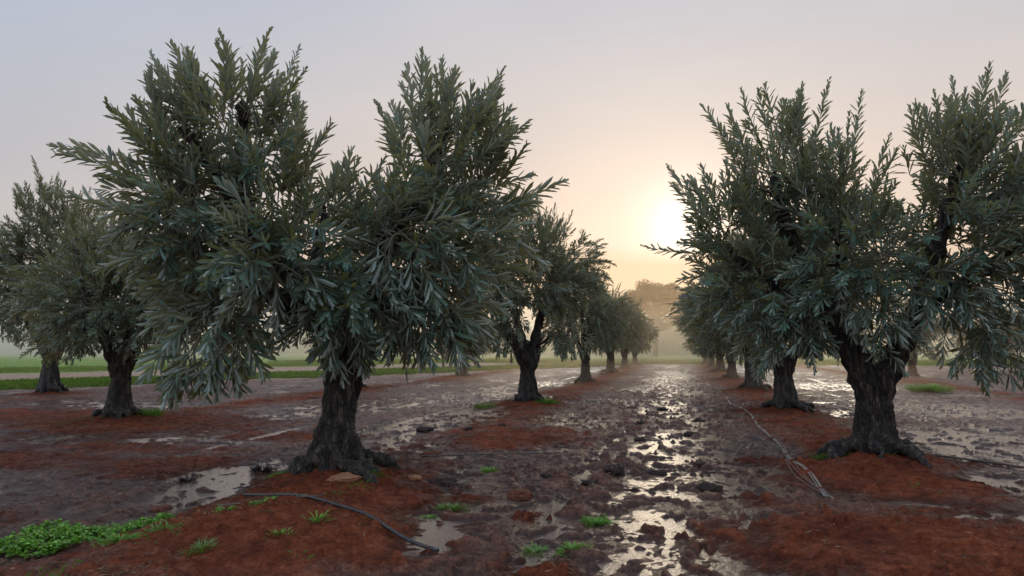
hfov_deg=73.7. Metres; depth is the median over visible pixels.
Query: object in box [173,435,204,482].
dead plant
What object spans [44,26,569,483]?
olive tree
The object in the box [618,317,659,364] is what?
olive tree
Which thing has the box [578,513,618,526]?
grass tuft
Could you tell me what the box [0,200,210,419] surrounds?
olive tree
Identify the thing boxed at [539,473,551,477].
mud clod
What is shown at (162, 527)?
grass tuft
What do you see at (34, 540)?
weed
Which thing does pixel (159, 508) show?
soil clod
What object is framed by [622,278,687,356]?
gum tree
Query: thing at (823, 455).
grass tuft
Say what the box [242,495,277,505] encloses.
grass tuft
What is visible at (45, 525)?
weed
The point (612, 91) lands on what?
sky
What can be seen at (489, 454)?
stick
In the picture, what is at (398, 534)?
irrigation hose
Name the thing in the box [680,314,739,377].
olive tree
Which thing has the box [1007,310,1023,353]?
olive tree
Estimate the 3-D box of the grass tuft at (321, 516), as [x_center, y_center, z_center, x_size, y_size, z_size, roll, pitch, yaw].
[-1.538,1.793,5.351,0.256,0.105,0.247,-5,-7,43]
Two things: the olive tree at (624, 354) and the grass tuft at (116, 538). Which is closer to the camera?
the grass tuft at (116, 538)
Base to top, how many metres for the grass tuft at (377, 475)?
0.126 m
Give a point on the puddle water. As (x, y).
(434, 535)
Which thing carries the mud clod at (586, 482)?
on the puddle water
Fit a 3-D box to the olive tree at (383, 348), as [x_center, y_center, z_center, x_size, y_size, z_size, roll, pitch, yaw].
[-5.698,1.139,24.716,4.585,5.278,4.181,-4,-7,40]
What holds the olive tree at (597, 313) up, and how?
on the ground at (242, 548)
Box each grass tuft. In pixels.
[91,531,146,546]
[136,407,164,416]
[143,518,191,532]
[178,536,217,556]
[212,505,235,512]
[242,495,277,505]
[261,527,296,538]
[262,470,287,479]
[300,509,336,522]
[370,469,391,478]
[418,514,439,518]
[433,502,470,511]
[472,402,497,409]
[480,466,497,472]
[520,543,549,556]
[535,397,563,404]
[552,541,594,555]
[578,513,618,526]
[808,451,854,459]
[902,383,957,392]
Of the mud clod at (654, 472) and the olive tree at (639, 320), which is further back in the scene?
the olive tree at (639, 320)
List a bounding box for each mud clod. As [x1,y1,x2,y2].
[416,425,434,431]
[464,426,473,430]
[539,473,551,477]
[581,479,597,485]
[603,464,624,475]
[629,487,639,491]
[633,437,645,441]
[634,420,643,424]
[647,469,667,475]
[655,407,668,410]
[683,431,699,435]
[690,417,705,421]
[693,461,707,467]
[696,480,722,491]
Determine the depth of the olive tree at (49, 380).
21.44 m
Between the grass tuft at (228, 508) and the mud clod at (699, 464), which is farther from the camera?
the mud clod at (699, 464)
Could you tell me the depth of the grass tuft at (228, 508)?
5.77 m
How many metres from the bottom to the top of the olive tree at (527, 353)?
6.038 m
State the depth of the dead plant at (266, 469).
8.38 m
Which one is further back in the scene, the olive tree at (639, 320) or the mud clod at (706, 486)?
the olive tree at (639, 320)
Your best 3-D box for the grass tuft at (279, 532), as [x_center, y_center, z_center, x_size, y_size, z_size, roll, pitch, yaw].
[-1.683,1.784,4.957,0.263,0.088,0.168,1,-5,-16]
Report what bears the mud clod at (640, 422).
on the puddle water
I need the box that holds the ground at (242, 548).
[0,351,1023,575]
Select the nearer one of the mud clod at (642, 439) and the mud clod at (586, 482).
the mud clod at (586, 482)
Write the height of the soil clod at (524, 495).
0.155 m
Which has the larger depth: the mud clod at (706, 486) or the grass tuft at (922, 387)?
the grass tuft at (922, 387)
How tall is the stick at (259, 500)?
0.059 m
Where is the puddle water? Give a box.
[0,366,1023,575]
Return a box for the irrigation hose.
[242,493,438,551]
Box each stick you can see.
[216,494,322,505]
[421,452,560,456]
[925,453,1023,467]
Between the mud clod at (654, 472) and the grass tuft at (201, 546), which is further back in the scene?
the mud clod at (654, 472)
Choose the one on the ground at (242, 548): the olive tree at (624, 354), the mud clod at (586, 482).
the olive tree at (624, 354)
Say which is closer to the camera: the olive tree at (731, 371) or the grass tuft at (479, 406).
the grass tuft at (479, 406)
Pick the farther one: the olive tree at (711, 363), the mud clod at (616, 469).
the olive tree at (711, 363)
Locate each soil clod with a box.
[148,504,172,512]
[415,494,435,501]
[429,476,457,486]
[506,488,533,501]
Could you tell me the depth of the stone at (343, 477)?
7.11 m
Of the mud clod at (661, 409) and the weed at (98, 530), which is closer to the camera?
the weed at (98, 530)
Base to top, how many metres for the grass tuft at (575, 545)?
0.096 m
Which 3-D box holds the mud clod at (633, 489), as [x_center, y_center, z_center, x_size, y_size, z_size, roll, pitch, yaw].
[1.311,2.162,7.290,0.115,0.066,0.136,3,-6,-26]
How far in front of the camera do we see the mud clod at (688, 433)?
11.88 m
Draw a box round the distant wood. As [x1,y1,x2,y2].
[0,312,1023,355]
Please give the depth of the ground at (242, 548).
7.71 m
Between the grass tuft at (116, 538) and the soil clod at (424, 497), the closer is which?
the grass tuft at (116, 538)
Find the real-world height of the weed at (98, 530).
0.134 m
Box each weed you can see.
[0,526,85,557]
[20,518,85,541]
[56,522,137,542]
[122,512,174,530]
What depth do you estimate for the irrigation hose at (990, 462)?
8.98 m
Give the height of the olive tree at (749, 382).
5.168 m
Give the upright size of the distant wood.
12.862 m
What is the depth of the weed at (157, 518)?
5.65 m
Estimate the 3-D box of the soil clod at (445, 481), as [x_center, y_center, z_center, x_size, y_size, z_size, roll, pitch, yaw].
[-0.747,2.153,7.513,0.333,0.153,0.295,1,-5,-12]
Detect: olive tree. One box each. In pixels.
[0,155,124,393]
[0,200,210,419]
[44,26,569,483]
[302,253,397,387]
[434,309,492,375]
[450,177,616,402]
[536,264,640,382]
[575,283,653,373]
[603,293,655,367]
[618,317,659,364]
[640,60,1023,468]
[663,298,726,372]
[665,276,788,390]
[666,212,906,412]
[678,327,708,364]
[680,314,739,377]
[684,332,715,367]
[868,297,950,375]
[943,307,1022,372]
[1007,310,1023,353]
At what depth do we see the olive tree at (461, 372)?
37.16 m
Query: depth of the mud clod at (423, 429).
12.47 m
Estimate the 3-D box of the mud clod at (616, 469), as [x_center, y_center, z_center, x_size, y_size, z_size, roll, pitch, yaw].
[1.238,2.207,8.275,0.285,0.167,0.379,1,-5,-14]
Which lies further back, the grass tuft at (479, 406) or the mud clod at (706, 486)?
the grass tuft at (479, 406)
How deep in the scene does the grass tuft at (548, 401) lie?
17.60 m
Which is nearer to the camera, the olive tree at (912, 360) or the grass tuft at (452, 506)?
the grass tuft at (452, 506)
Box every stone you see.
[326,472,362,482]
[408,475,421,480]
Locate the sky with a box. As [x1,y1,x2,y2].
[0,0,1023,334]
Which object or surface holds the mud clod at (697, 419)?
on the puddle water
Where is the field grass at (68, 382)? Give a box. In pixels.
[0,358,1023,390]
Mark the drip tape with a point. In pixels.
(805, 468)
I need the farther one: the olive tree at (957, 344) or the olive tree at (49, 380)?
the olive tree at (957, 344)
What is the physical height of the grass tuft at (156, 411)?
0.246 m
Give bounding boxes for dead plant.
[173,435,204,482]
[248,462,278,474]
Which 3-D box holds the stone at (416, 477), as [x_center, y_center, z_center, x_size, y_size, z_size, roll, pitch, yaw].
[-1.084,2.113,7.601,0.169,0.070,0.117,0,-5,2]
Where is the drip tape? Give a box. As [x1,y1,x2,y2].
[719,397,829,496]
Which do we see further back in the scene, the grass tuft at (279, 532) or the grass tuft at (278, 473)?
the grass tuft at (278, 473)
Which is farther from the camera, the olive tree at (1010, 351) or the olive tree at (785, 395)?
the olive tree at (1010, 351)

